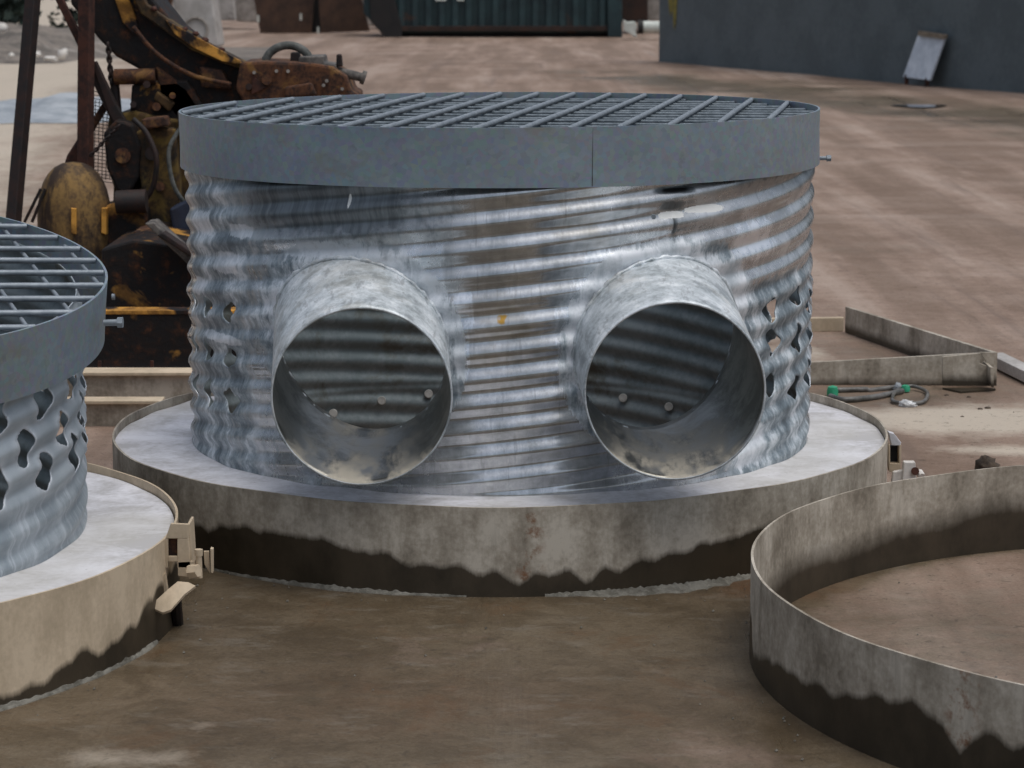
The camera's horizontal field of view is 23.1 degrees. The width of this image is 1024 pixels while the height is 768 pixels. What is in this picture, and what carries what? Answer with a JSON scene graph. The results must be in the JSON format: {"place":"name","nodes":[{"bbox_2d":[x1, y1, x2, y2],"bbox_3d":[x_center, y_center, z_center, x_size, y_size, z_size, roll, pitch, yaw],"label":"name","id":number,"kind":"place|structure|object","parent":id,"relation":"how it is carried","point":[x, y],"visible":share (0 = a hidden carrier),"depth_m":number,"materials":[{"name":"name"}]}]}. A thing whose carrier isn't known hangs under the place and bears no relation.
{"place":"outdoors","nodes":[
{"label":"outdoors","id":0,"kind":"place"},
{"bbox_2d":[0,22,269,63],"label":"hill","id":1,"kind":"structure","parent":0,"point":[51,41],"depth_m":44.79,"materials":[{"name":"soil"}]},
{"bbox_2d":[0,23,7,31],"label":"rubble stone","id":2,"kind":"object","parent":1,"relation":"on","point":[3,27],"visible":1,"depth_m":45.34,"materials":[{"name":"white stone"}]},
{"bbox_2d":[43,56,57,60],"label":"rubble stone","id":3,"kind":"object","parent":1,"relation":"on","point":[48,58],"visible":1,"depth_m":41.46,"materials":[{"name":"white stone"}]},
{"bbox_2d":[0,0,1023,767],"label":"ground","id":4,"kind":"structure","parent":0,"point":[918,216],"depth_m":6.25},
{"bbox_2d":[0,0,77,27],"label":"woodland","id":5,"kind":"object","parent":4,"relation":"on","point":[11,11],"visible":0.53,"depth_m":52.70,"materials":[{"name":"green plant"}]},
{"bbox_2d":[58,48,67,59],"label":"rubble stone","id":6,"kind":"object","parent":4,"relation":"on","point":[62,53],"visible":1,"depth_m":41.45,"materials":[{"name":"white stone"}]},
{"bbox_2d":[0,92,130,123],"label":"plastic sheet","id":7,"kind":"object","parent":4,"relation":"on","point":[59,108],"visible":0.52,"depth_m":26.90,"materials":[{"name":"white plastic"}]},
{"bbox_2d":[0,640,158,711],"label":"cement residue","id":8,"kind":"object","parent":4,"relation":"on","point":[65,687],"visible":1,"depth_m":5.62},
{"bbox_2d":[0,240,173,601],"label":"manhole unit","id":9,"kind":"object","parent":4,"relation":"on","point":[66,518],"visible":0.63,"depth_m":5.97,"materials":[{"name":"metal"}]},
{"bbox_2d":[0,216,123,403],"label":"grated lid","id":10,"kind":"object","parent":9,"relation":"on","point":[68,342],"visible":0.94,"depth_m":5.92,"materials":[{"name":"grey metal"}]},
{"bbox_2d":[0,463,179,704],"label":"form ring","id":11,"kind":"object","parent":4,"relation":"on","point":[53,639],"visible":0.5,"depth_m":5.63,"materials":[{"name":"metal"}]},
{"bbox_2d":[155,517,213,625],"bbox_3d":[-0.796,0.473,6.033,0.120,0.280,0.208,3,10,18],"label":"form clamp","id":12,"kind":"object","parent":11,"relation":"attached to","point":[183,552],"visible":0.94,"depth_m":6.02,"materials":[{"name":"metal"}]},
{"bbox_2d":[59,397,164,425],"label":"channel beam","id":13,"kind":"structure","parent":4,"relation":"on","point":[107,411],"depth_m":8.76,"materials":[{"name":"metal"}]},
{"bbox_2d":[42,368,192,398],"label":"channel beam","id":14,"kind":"structure","parent":13,"relation":"on","point":[166,383],"depth_m":9.13,"materials":[{"name":"metal"}]},
{"bbox_2d":[6,0,366,367],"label":"rig","id":15,"kind":"object","parent":4,"relation":"on","point":[133,235],"visible":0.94,"depth_m":10.67,"materials":[{"name":"paint"}]},
{"bbox_2d":[168,0,223,45],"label":"precast block","id":16,"kind":"object","parent":4,"relation":"on","point":[202,18],"depth_m":50.35,"materials":[{"name":"concrete"}]},
{"bbox_2d":[219,0,235,19],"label":"precast block","id":17,"kind":"object","parent":4,"relation":"on","point":[227,9],"depth_m":64.67,"materials":[{"name":"concrete"}]},
{"bbox_2d":[235,0,256,21],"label":"precast block","id":18,"kind":"object","parent":4,"relation":"on","point":[245,10],"depth_m":63.19,"materials":[{"name":"concrete"}]},
{"bbox_2d":[254,0,313,32],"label":"steel plate","id":19,"kind":"object","parent":4,"relation":"on","point":[279,16],"visible":1,"depth_m":60.24,"materials":[{"name":"brown metal"}]},
{"bbox_2d":[312,0,320,32],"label":"dark post","id":20,"kind":"object","parent":4,"relation":"on","point":[316,20],"visible":0.56,"depth_m":60.50,"materials":[{"name":"black metal"}]},
{"bbox_2d":[205,567,465,596],"bbox_3d":[-0.484,0.518,6.519,0.768,0.017,0.083,4,10,23],"label":"cement residue","id":21,"kind":"object","parent":4,"relation":"on","point":[333,587],"visible":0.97,"depth_m":6.47},
{"bbox_2d":[319,0,369,32],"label":"steel plate","id":22,"kind":"object","parent":4,"relation":"on","point":[342,15],"visible":1,"depth_m":59.95,"materials":[{"name":"brown metal"}]},
{"bbox_2d":[363,0,621,36],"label":"rolloff container","id":23,"kind":"object","parent":4,"relation":"on","point":[495,18],"visible":1,"depth_m":56.72,"materials":[{"name":"green metal"}]},
{"bbox_2d":[115,167,884,506],"bbox_3d":[-0.036,-0.214,7.435,2.280,1.153,2.291,0,9,0],"label":"manhole unit","id":24,"kind":"object","parent":4,"relation":"on","point":[503,347],"visible":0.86,"depth_m":6.62,"materials":[{"name":"metal"}]},
{"bbox_2d":[178,92,830,218],"bbox_3d":[-0.015,-0.696,7.361,1.909,0.242,1.866,0,9,0],"label":"grated lid","id":25,"kind":"object","parent":24,"relation":"on","point":[506,140],"visible":1,"depth_m":6.66,"materials":[{"name":"metal"}]},
{"bbox_2d":[112,392,887,596],"bbox_3d":[-0.035,0.238,7.514,2.296,0.238,2.296,0,9,0],"label":"form ring","id":26,"kind":"object","parent":4,"relation":"on","point":[540,551],"visible":0.35,"depth_m":6.46,"materials":[{"name":"metal"}]},
{"bbox_2d":[887,430,924,481],"bbox_3d":[1.159,0.217,7.476,0.087,0.143,0.146,-7,12,-38],"label":"form clamp","id":27,"kind":"object","parent":26,"relation":"attached to","point":[909,470],"visible":0.78,"depth_m":7.48,"materials":[{"name":"metal"}]},
{"bbox_2d":[887,443,900,471],"bbox_3d":[1.144,0.218,7.518,0.039,0.083,0.050,0,9,0],"label":"bracket","id":28,"kind":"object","parent":27,"relation":"in","point":[892,466],"depth_m":7.50,"materials":[{"name":"metal"}]},
{"bbox_2d":[623,20,636,36],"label":"broken fitting","id":29,"kind":"object","parent":4,"relation":"on","point":[630,27],"visible":1,"depth_m":55.24,"materials":[{"name":"white plastic"}]},
{"bbox_2d":[622,0,647,21],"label":"rusty bin","id":30,"kind":"object","parent":4,"relation":"on","point":[635,10],"visible":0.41,"depth_m":59.72,"materials":[{"name":"brown metal"}]},
{"bbox_2d":[545,573,750,596],"bbox_3d":[0.397,0.524,6.478,0.636,0.017,0.105,-4,10,-22],"label":"cement residue","id":31,"kind":"object","parent":4,"relation":"on","point":[685,587],"visible":0.94,"depth_m":6.45},
{"bbox_2d":[637,20,658,33],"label":"plastic pipe","id":32,"kind":"object","parent":4,"relation":"on","point":[647,26],"visible":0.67,"depth_m":55.22,"materials":[{"name":"white plastic"}]},
{"bbox_2d":[648,0,658,19],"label":"precast block","id":33,"kind":"object","parent":4,"relation":"on","point":[653,9],"depth_m":62.20,"materials":[{"name":"concrete"}]},
{"bbox_2d":[827,385,837,395],"bbox_3d":[1.199,0.026,9.378,0.044,0.044,0.043,0,9,0],"label":"green cap","id":34,"kind":"object","parent":4,"relation":"on","point":[832,389],"visible":0.73,"depth_m":9.36,"materials":[{"name":"plastic"}]},
{"bbox_2d":[838,385,893,392],"bbox_3d":[1.343,0.021,9.475,0.254,0.025,0.036,-3,10,-16],"label":"hose","id":35,"kind":"object","parent":4,"relation":"on","point":[863,389],"visible":0.93,"depth_m":9.46,"materials":[{"name":"grey rubber"}]},
{"bbox_2d":[828,388,904,402],"bbox_3d":[1.341,0.044,9.325,0.328,0.021,0.107,-4,10,-24],"label":"hose","id":36,"kind":"object","parent":4,"relation":"on","point":[869,397],"visible":0.91,"depth_m":9.27,"materials":[{"name":"grey rubber"}]},
{"bbox_2d":[772,307,996,392],"bbox_3d":[1.373,-0.168,10.249,0.783,0.142,1.738,-1,10,-8],"label":"steel form frame","id":37,"kind":"object","parent":4,"relation":"on","point":[932,358],"visible":0.88,"depth_m":9.62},
{"bbox_2d":[749,465,1023,767],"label":"form ring","id":38,"kind":"object","parent":4,"relation":"on","point":[892,707],"visible":1,"depth_m":5.46,"materials":[{"name":"metal"}]},
{"bbox_2d":[892,382,901,389],"bbox_3d":[1.460,0.015,9.486,0.038,0.050,0.036,3,10,17],"label":"fitting","id":39,"kind":"object","parent":4,"relation":"on","point":[897,385],"visible":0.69,"depth_m":9.48,"materials":[{"name":"plastic"}]},
{"bbox_2d":[901,384,909,391],"bbox_3d":[1.484,0.015,9.457,0.036,0.026,0.036,0,9,0],"label":"green cap","id":40,"kind":"object","parent":4,"relation":"on","point":[905,387],"visible":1,"depth_m":9.44,"materials":[{"name":"plastic"}]},
{"bbox_2d":[899,399,916,407],"bbox_3d":[1.445,0.075,9.145,0.068,0.040,0.042,0,9,0],"label":"rag","id":41,"kind":"object","parent":4,"relation":"on","point":[905,403],"visible":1,"depth_m":9.14,"materials":[{"name":"white fabric"}]},
{"bbox_2d":[890,384,929,404],"bbox_3d":[1.483,0.040,9.333,0.140,0.020,0.372,2,10,11],"label":"hose coil","id":42,"kind":"object","parent":4,"relation":"on","point":[925,399],"visible":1,"depth_m":9.28,"materials":[{"name":"grey rubber"}]},
{"bbox_2d":[893,104,946,106],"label":"puddle","id":43,"kind":"object","parent":4,"relation":"on","point":[920,105],"visible":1,"depth_m":28.62,"materials":[{"name":"grey liquid"}]},
{"bbox_2d":[903,31,947,85],"bbox_3d":[5.569,-4.381,33.745,0.162,0.730,0.974,-4,10,-20],"label":"leaning board","id":44,"kind":"object","parent":4,"relation":"on","point":[925,55],"visible":1,"depth_m":33.73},
{"bbox_2d":[974,455,999,469],"bbox_3d":[1.517,0.269,7.987,0.084,0.090,0.066,0,9,0],"label":"rock","id":45,"kind":"object","parent":4,"relation":"on","point":[983,461],"visible":0.47,"depth_m":7.97,"materials":[{"name":"stone"}]},
{"bbox_2d":[997,352,1023,381],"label":"plank","id":46,"kind":"object","parent":4,"relation":"on","point":[1010,365],"visible":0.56,"depth_m":9.86,"materials":[{"name":"wood"}]},
{"bbox_2d":[659,0,1023,92],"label":"block wall","id":47,"kind":"structure","parent":0,"point":[875,40],"depth_m":35.96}
]}

